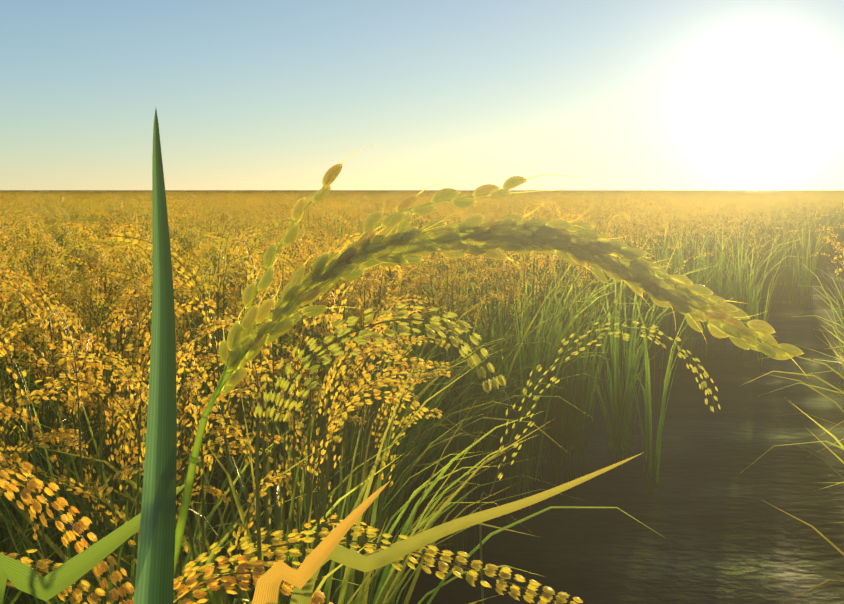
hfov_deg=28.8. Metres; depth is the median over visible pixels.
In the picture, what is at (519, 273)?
rice plant
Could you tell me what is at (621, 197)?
rice patch
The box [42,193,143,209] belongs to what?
rice patch
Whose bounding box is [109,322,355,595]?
rice plant
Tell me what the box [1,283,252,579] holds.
rice plant
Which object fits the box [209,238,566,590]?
rice plant
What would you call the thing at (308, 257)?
rice plant
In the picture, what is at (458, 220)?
rice patch
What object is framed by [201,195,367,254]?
rice patch
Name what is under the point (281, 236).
rice plant
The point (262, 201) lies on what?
rice patch
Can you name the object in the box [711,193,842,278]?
rice patch
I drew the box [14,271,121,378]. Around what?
rice plant
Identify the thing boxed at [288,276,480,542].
rice plant
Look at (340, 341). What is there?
rice plant
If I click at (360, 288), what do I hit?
rice plant
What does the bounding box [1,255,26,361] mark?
rice plant
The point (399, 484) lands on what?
rice plant
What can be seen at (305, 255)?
rice plant
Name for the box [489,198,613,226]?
rice patch
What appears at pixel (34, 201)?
rice patch
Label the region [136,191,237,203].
rice patch
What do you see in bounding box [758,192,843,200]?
rice patch
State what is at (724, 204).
rice patch
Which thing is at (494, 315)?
rice patch
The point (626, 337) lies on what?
rice panicle
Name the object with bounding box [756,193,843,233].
rice patch
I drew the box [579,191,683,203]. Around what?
rice patch
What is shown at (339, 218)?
rice plant
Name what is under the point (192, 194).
rice patch
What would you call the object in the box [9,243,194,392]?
rice plant
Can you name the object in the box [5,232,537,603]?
rice plant
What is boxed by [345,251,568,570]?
rice plant
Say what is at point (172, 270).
rice plant
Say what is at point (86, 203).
rice patch
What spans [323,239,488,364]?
rice plant
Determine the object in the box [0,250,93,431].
rice plant
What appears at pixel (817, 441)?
rice plant
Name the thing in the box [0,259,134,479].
rice plant
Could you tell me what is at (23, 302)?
rice plant
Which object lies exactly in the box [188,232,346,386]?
rice plant
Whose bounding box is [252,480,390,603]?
dry rice leaf
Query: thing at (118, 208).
rice patch
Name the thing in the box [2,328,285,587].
rice plant
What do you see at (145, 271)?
rice plant
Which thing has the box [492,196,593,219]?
rice patch
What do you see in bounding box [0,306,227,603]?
rice plant
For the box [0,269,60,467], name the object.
rice plant
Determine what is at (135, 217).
rice plant
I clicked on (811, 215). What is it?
rice patch
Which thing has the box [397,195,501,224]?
rice patch
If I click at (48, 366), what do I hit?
rice plant
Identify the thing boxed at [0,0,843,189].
sky
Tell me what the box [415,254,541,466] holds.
rice plant
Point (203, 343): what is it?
rice plant
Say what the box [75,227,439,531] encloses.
rice plant
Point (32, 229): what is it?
rice plant
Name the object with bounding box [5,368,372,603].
rice plant
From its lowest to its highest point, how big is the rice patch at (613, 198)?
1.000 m
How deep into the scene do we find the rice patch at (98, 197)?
40.91 m
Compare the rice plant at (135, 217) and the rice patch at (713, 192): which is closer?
the rice plant at (135, 217)
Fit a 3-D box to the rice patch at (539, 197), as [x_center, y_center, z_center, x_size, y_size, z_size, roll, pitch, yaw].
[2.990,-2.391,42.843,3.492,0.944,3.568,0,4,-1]
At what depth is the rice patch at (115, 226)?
11.95 m
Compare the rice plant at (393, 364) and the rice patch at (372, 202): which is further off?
the rice patch at (372, 202)
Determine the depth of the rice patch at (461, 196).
25.36 m
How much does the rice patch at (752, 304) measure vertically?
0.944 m
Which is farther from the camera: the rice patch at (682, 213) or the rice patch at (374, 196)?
the rice patch at (374, 196)
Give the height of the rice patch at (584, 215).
0.944 m
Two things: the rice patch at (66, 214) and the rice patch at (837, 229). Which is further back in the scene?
the rice patch at (837, 229)
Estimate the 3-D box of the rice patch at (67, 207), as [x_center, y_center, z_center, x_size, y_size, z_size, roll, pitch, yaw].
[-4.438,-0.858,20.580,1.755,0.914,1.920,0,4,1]
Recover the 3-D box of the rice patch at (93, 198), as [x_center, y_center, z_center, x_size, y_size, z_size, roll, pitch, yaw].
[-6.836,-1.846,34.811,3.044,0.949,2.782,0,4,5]
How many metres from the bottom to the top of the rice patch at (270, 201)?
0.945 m
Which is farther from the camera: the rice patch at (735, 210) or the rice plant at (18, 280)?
the rice patch at (735, 210)
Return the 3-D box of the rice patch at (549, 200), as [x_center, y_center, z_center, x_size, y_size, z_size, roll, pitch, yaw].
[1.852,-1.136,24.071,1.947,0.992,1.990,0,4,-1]
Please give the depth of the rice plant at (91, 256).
4.84 m
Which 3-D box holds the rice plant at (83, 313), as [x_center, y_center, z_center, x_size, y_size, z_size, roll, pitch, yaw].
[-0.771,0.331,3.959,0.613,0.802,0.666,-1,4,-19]
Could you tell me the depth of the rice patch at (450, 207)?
17.88 m
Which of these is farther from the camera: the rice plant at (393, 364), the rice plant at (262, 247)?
the rice plant at (262, 247)
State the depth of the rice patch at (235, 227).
8.41 m
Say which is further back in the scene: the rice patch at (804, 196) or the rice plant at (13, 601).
the rice patch at (804, 196)
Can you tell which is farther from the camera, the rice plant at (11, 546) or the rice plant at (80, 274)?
the rice plant at (80, 274)
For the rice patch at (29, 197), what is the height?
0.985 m
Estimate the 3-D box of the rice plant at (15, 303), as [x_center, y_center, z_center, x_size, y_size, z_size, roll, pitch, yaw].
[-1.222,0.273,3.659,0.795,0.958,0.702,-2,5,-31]
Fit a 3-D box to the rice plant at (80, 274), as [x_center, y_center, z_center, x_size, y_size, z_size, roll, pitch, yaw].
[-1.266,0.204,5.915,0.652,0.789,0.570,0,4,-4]
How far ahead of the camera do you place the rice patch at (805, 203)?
34.71 m
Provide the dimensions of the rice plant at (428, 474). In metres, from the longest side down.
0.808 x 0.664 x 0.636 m
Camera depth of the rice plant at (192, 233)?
5.67 m
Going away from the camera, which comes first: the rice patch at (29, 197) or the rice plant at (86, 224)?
the rice plant at (86, 224)
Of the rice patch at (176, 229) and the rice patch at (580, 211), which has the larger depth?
the rice patch at (580, 211)
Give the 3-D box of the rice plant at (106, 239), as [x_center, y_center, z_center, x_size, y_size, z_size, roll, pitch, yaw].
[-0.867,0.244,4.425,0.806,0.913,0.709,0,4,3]
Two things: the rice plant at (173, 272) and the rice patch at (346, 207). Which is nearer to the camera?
the rice plant at (173, 272)
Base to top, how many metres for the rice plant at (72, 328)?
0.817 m
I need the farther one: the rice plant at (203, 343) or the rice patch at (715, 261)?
the rice patch at (715, 261)
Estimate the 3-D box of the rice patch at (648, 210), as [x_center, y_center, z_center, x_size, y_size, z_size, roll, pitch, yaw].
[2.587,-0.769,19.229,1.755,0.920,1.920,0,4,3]
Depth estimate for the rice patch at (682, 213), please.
17.81 m
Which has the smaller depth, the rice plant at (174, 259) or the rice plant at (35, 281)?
the rice plant at (174, 259)
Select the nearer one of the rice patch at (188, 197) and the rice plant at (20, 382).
the rice plant at (20, 382)
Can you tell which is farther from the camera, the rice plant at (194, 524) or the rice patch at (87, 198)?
the rice patch at (87, 198)
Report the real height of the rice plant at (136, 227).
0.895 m
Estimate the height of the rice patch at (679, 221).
0.898 m
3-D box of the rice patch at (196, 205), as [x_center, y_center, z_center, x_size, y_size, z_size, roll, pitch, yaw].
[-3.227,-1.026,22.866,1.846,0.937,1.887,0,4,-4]
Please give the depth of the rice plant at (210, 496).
3.17 m
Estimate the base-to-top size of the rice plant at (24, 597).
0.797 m
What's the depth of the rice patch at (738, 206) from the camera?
26.58 m
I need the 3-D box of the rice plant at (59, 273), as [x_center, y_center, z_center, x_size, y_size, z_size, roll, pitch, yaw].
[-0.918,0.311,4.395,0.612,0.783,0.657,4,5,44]
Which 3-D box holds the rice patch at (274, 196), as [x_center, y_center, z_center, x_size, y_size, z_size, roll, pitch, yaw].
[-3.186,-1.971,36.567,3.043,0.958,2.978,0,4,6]
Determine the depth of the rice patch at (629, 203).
25.18 m
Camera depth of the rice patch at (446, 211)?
14.36 m
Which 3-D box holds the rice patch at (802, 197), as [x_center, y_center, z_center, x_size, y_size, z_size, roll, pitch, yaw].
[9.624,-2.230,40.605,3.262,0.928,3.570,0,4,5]
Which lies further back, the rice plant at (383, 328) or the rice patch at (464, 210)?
the rice patch at (464, 210)
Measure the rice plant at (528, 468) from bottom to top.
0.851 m
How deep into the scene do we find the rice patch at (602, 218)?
13.13 m
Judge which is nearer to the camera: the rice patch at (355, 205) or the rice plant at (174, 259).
the rice plant at (174, 259)
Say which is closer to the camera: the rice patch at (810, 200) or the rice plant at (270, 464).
the rice plant at (270, 464)
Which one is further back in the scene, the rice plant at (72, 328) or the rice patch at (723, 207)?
the rice patch at (723, 207)
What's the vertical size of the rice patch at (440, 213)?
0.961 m
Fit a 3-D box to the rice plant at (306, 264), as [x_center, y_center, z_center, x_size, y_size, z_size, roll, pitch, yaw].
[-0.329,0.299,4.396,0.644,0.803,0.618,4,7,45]
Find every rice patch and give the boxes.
[0,191,63,203]
[0,191,84,255]
[0,192,141,266]
[0,193,105,237]
[0,193,132,256]
[0,194,41,215]
[0,194,181,295]
[0,196,67,213]
[0,196,83,307]
[0,197,355,359]
[0,201,69,267]
[0,202,191,290]
[0,215,151,312]
[2,204,50,231]
[3,201,70,240]
[4,194,60,211]
[9,204,352,399]
[24,198,127,224]
[31,192,134,202]
[32,193,136,203]
[33,196,133,232]
[34,190,145,210]
[39,198,176,232]
[41,196,140,218]
[41,199,223,291]
[42,190,148,200]
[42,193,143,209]
[43,195,230,259]
[44,192,150,202]
[44,192,150,218]
[46,193,148,217]
[50,197,143,215]
[54,193,150,212]
[64,193,198,235]
[74,194,196,221]
[88,203,249,255]
[96,192,355,296]
[97,191,364,310]
[102,198,214,224]
[116,196,267,249]
[125,196,284,248]
[126,193,222,203]
[128,193,227,218]
[130,191,226,208]
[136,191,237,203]
[138,190,227,200]
[138,191,234,198]
[138,192,239,206]
[141,198,236,219]
[143,199,381,296]
[147,191,231,201]
[168,197,287,234]
[186,193,307,227]
[196,202,388,270]
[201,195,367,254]
[206,193,312,214]
[212,191,315,227]
[215,193,306,211]
[217,193,317,212]
[218,191,307,200]
[220,194,308,221]
[226,193,315,217]
[227,193,333,204]
[229,192,310,204]
[230,199,390,238]
[231,196,376,252]
[232,192,332,204]
[264,198,409,249]
[270,208,663,439]
[275,202,727,493]
[276,195,413,232]
[295,192,415,224]
[306,193,398,225]
[306,195,388,207]
[308,196,413,209]
[308,208,630,378]
[309,197,573,323]
[311,191,405,201]
[312,196,415,217]
[317,192,419,209]
[326,193,403,206]
[329,193,395,206]
[329,212,607,331]
[337,192,427,203]
[344,196,528,290]
[367,199,542,273]
[377,192,517,228]
[379,203,568,289]
[383,196,514,227]
[384,197,506,224]
[396,198,500,221]
[397,193,491,214]
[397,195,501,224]
[411,192,507,216]
[415,194,505,208]
[485,196,580,214]
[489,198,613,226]
[491,197,681,278]
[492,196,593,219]
[494,192,581,203]
[497,193,650,238]
[499,191,584,211]
[500,192,596,216]
[503,195,646,239]
[504,191,595,215]
[504,198,582,219]
[505,195,607,216]
[512,191,584,200]
[512,194,636,224]
[513,198,720,332]
[525,199,694,319]
[530,192,780,350]
[530,201,807,371]
[570,191,669,211]
[571,193,673,215]
[573,192,683,232]
[573,196,674,216]
[579,190,675,199]
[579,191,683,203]
[581,195,681,229]
[586,190,698,240]
[594,198,716,243]
[603,201,769,267]
[611,197,750,270]
[633,196,816,298]
[664,192,843,308]
[665,191,766,204]
[668,190,764,197]
[669,194,773,233]
[669,195,773,225]
[670,196,771,233]
[677,196,784,257]
[678,192,767,200]
[682,194,790,219]
[685,191,784,198]
[694,194,811,271]
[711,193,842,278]
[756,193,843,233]
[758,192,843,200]
[759,191,842,199]
[760,192,843,206]
[760,194,839,228]
[761,193,843,235]
[761,198,843,256]
[763,191,842,200]
[763,191,843,237]
[763,194,837,209]
[763,196,843,248]
[765,193,842,214]
[798,222,843,382]
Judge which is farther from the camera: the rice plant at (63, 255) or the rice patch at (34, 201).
the rice patch at (34, 201)
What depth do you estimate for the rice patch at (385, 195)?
26.78 m
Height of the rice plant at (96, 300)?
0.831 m
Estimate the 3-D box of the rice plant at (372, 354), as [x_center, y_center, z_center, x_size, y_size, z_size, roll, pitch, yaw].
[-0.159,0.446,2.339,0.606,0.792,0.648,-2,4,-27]
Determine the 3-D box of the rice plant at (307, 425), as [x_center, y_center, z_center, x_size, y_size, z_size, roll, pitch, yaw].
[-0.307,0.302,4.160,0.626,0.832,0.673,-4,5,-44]
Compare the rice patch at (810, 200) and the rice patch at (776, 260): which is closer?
the rice patch at (776, 260)
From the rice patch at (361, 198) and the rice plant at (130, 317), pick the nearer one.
the rice plant at (130, 317)
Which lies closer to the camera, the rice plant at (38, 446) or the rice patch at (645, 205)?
the rice plant at (38, 446)
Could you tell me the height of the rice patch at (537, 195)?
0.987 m
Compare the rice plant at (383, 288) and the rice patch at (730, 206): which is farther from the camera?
the rice patch at (730, 206)
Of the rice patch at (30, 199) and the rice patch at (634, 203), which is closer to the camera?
the rice patch at (634, 203)
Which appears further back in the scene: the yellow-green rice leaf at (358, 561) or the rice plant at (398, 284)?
the rice plant at (398, 284)
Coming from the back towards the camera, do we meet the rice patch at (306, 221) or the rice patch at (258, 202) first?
the rice patch at (258, 202)
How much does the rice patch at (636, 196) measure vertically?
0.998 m
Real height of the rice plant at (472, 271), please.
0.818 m
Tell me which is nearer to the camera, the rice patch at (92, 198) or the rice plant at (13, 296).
the rice plant at (13, 296)
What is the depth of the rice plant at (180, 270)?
5.32 m
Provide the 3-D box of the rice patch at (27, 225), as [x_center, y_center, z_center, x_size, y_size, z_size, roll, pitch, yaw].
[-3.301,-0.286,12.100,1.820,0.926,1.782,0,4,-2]
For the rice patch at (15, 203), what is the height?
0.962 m
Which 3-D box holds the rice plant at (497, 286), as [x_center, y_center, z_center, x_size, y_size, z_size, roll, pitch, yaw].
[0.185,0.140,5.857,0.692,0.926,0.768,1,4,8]
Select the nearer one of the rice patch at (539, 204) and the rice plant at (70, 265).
the rice plant at (70, 265)
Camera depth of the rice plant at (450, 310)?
5.51 m
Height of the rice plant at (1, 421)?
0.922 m
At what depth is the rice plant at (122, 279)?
5.68 m
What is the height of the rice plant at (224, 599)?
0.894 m
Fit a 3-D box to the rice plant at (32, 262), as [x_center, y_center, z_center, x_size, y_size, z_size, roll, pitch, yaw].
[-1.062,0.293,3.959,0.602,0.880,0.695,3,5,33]
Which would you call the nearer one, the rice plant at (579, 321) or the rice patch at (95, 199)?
the rice plant at (579, 321)
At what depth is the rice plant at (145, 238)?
5.85 m
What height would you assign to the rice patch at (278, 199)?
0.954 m
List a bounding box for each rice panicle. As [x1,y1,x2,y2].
[0,452,133,603]
[0,549,110,603]
[173,522,582,603]
[173,555,332,603]
[174,144,807,574]
[255,304,505,559]
[479,321,720,603]
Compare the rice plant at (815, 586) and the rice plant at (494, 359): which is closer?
the rice plant at (815, 586)
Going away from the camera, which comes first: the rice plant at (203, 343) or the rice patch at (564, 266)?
the rice plant at (203, 343)
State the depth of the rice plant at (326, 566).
2.98 m
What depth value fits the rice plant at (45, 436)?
1.81 m
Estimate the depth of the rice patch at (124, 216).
9.68 m
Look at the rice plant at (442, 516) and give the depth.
4.48 m
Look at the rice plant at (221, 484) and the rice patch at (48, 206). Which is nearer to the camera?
the rice plant at (221, 484)
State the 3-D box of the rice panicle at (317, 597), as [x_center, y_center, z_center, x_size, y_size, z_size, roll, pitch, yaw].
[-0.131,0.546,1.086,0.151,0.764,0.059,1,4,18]
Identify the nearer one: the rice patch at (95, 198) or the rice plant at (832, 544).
the rice plant at (832, 544)
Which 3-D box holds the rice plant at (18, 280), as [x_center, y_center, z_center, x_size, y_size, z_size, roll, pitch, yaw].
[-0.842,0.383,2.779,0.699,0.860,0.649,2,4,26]
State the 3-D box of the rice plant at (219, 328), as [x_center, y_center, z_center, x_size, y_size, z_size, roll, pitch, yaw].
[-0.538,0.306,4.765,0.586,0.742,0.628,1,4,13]
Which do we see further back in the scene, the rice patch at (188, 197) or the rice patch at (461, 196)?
the rice patch at (188, 197)
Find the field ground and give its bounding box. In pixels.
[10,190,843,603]
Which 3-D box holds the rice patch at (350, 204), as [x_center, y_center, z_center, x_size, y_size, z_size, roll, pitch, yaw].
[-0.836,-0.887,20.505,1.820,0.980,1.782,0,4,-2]
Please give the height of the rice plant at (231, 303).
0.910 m
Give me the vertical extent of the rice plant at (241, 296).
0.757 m
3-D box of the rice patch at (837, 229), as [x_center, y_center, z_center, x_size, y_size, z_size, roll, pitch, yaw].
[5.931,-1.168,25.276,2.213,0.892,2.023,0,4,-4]
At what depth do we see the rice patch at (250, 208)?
19.16 m
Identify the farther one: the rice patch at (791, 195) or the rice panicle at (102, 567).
the rice patch at (791, 195)
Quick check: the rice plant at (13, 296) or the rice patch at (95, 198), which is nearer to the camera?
the rice plant at (13, 296)
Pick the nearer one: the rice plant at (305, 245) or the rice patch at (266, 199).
the rice plant at (305, 245)
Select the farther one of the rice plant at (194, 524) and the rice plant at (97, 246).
the rice plant at (97, 246)
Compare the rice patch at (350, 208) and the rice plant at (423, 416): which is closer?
the rice plant at (423, 416)
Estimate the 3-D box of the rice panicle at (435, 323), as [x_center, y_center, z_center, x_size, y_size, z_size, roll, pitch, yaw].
[-0.027,0.462,1.126,0.166,0.925,0.065,0,4,1]
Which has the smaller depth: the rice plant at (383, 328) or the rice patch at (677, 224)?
the rice plant at (383, 328)
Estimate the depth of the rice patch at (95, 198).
43.18 m
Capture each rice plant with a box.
[0,213,38,350]
[0,214,114,379]
[0,217,78,359]
[0,222,64,376]
[0,231,47,339]
[0,240,129,451]
[0,240,214,601]
[0,245,91,404]
[0,246,58,338]
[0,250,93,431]
[0,255,129,538]
[0,257,110,430]
[0,257,113,383]
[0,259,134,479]
[0,260,101,438]
[0,260,148,522]
[0,264,185,575]
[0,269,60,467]
[0,269,254,603]
[0,274,125,600]
[0,276,121,547]
[0,284,554,603]
[0,287,327,599]
[0,301,340,603]
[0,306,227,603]
[0,309,194,531]
[0,312,109,456]
[0,319,318,603]
[0,323,138,595]
[0,323,191,603]
[0,325,207,603]
[0,333,402,603]
[0,342,110,596]
[0,371,248,602]
[0,429,131,603]
[0,511,128,543]
[1,233,276,549]
[1,240,57,388]
[1,252,59,383]
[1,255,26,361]
[1,270,147,433]
[1,271,242,569]
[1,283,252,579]
[2,286,150,516]
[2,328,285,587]
[3,263,401,601]
[4,222,232,459]
[4,227,242,506]
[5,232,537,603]
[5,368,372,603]
[5,444,78,448]
[6,221,142,396]
[6,250,228,475]
[7,223,225,575]
[7,254,132,463]
[7,338,407,603]
[8,250,131,335]
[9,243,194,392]
[13,251,198,413]
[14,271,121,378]
[23,274,206,496]
[26,351,484,603]
[28,362,398,603]
[34,257,145,409]
[40,225,256,416]
[42,358,530,603]
[44,232,376,603]
[44,245,149,343]
[50,274,152,397]
[53,256,195,358]
[56,243,248,392]
[59,217,475,598]
[64,210,234,352]
[74,293,312,548]
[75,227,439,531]
[75,235,193,353]
[84,248,219,332]
[91,244,276,513]
[93,244,235,371]
[93,336,539,603]
[94,246,193,336]
[103,289,336,528]
[104,255,244,337]
[109,269,346,555]
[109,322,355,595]
[113,290,407,560]
[121,239,241,370]
[148,283,308,408]
[150,228,407,508]
[172,228,291,395]
[179,290,664,603]
[180,240,348,369]
[180,278,453,569]
[183,334,495,601]
[187,274,353,381]
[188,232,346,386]
[189,255,282,331]
[190,263,368,541]
[191,248,358,499]
[191,249,421,597]
[200,267,396,566]
[208,325,564,603]
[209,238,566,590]
[210,240,371,367]
[211,291,494,596]
[220,228,404,502]
[220,263,374,488]
[226,234,404,376]
[227,266,412,521]
[228,235,352,341]
[229,250,446,518]
[249,270,521,599]
[250,246,379,310]
[254,265,489,544]
[264,247,473,472]
[279,279,468,425]
[280,256,593,602]
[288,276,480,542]
[289,214,466,404]
[292,264,448,360]
[303,249,372,463]
[303,273,409,342]
[304,260,520,525]
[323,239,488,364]
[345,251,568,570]
[345,255,440,333]
[348,268,458,480]
[358,255,503,420]
[358,259,534,511]
[363,256,570,526]
[367,219,592,500]
[371,265,513,494]
[376,264,607,555]
[407,255,545,498]
[414,242,600,513]
[414,263,605,523]
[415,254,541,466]
[417,211,559,465]
[417,254,567,477]
[421,254,553,474]
[442,199,674,479]
[443,209,683,488]
[460,252,624,487]
[469,254,614,465]
[742,251,843,428]
[743,344,843,490]
[762,434,843,555]
[780,579,843,603]
[789,401,843,463]
[809,332,843,374]
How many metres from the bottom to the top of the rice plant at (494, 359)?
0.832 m
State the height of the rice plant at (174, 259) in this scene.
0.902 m
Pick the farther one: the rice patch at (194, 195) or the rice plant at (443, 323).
the rice patch at (194, 195)
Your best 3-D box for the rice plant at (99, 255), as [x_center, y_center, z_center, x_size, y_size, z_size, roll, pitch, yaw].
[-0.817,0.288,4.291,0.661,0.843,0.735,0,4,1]
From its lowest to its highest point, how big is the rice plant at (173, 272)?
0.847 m
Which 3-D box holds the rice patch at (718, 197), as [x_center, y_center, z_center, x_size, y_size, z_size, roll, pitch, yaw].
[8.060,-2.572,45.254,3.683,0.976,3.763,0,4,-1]
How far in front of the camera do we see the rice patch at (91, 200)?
26.49 m
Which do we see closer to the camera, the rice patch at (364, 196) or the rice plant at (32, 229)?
the rice plant at (32, 229)
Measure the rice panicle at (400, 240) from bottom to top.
1.017 m
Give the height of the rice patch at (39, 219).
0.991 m
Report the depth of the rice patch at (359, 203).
22.83 m
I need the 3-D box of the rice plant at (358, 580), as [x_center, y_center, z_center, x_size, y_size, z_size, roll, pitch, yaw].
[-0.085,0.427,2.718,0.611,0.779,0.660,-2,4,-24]
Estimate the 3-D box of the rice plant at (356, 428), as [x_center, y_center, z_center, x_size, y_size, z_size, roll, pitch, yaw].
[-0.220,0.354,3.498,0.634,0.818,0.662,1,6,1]
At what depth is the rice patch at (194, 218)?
15.63 m
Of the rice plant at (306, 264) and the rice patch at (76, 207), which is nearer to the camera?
the rice plant at (306, 264)
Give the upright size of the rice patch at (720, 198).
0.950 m
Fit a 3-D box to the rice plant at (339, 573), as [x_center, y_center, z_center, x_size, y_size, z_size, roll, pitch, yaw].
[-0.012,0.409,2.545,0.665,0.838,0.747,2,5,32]
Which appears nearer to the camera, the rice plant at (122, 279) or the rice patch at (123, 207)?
the rice plant at (122, 279)
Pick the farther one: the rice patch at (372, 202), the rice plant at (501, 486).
the rice patch at (372, 202)
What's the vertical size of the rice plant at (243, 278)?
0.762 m
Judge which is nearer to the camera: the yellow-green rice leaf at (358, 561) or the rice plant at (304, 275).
the yellow-green rice leaf at (358, 561)
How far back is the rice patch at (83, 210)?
15.60 m
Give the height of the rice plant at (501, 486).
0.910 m
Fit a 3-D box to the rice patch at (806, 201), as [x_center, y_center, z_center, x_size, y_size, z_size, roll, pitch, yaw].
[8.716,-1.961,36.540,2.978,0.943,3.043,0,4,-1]
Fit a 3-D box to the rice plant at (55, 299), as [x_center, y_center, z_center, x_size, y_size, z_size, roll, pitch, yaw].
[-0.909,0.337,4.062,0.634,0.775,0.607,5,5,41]
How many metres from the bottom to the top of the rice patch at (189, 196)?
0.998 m
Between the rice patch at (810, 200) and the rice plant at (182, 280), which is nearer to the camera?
the rice plant at (182, 280)
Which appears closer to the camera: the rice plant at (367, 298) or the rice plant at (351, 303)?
the rice plant at (367, 298)
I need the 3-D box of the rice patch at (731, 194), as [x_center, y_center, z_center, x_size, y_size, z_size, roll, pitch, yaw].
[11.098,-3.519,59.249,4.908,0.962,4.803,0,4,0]
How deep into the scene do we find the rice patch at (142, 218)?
13.09 m
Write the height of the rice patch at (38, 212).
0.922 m
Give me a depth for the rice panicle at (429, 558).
1.10 m
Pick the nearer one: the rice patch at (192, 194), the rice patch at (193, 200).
the rice patch at (193, 200)
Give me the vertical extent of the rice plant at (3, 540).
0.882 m
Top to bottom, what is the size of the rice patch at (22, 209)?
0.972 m
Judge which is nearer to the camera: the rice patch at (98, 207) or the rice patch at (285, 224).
the rice patch at (285, 224)
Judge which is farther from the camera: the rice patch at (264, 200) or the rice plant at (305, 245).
the rice patch at (264, 200)
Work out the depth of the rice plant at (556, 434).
5.49 m
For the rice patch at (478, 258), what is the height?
0.892 m
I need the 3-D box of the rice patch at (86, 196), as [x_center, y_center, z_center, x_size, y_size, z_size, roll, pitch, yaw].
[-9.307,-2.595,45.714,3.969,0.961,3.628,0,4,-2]
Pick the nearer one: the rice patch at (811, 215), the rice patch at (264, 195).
the rice patch at (811, 215)
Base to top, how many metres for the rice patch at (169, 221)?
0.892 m
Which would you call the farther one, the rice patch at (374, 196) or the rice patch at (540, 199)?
the rice patch at (374, 196)
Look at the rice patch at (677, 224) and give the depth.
11.85 m
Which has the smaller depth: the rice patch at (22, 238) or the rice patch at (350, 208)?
the rice patch at (22, 238)
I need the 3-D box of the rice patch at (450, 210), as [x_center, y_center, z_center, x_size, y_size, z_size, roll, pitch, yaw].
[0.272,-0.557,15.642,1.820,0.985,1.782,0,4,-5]
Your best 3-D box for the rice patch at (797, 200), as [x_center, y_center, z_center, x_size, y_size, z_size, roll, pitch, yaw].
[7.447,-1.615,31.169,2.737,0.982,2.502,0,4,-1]
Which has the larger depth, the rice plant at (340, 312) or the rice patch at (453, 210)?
the rice patch at (453, 210)
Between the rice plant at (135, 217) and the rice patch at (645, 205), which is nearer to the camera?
the rice plant at (135, 217)
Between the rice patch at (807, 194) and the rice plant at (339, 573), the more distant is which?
the rice patch at (807, 194)
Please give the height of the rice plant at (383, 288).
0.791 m
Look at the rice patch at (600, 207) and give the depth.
16.66 m
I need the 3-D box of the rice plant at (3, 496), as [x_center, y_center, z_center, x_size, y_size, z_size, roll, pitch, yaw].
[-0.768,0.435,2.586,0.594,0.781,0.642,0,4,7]
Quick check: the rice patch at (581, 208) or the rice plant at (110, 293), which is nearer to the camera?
the rice plant at (110, 293)
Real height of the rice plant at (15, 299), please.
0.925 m
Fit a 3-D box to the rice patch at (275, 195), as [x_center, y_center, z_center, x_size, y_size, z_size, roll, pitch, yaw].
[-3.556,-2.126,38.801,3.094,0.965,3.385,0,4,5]
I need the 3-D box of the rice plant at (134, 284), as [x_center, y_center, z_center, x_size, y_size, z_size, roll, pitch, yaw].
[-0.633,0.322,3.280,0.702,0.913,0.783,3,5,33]
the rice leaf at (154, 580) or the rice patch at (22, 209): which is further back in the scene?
the rice patch at (22, 209)
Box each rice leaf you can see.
[0,484,184,603]
[133,109,176,603]
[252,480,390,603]
[290,452,643,603]
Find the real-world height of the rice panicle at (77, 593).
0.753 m
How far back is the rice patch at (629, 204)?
22.50 m
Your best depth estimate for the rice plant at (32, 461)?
2.91 m
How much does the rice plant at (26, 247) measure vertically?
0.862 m
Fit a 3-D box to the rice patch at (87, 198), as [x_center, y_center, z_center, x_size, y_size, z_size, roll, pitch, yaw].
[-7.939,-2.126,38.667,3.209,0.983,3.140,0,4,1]
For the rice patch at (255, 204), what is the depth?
20.53 m
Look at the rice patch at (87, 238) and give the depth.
5.95 m
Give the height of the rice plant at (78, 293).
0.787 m
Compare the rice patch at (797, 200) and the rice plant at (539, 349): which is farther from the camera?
the rice patch at (797, 200)
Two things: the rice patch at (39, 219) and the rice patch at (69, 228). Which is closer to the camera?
the rice patch at (69, 228)
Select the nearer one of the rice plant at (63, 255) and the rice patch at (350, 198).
the rice plant at (63, 255)
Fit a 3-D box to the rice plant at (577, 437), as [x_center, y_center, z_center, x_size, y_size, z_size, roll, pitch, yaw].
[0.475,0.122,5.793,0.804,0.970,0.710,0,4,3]
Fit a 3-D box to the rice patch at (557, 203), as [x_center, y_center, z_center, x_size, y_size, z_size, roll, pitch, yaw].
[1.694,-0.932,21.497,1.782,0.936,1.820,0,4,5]
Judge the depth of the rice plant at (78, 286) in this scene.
3.74 m

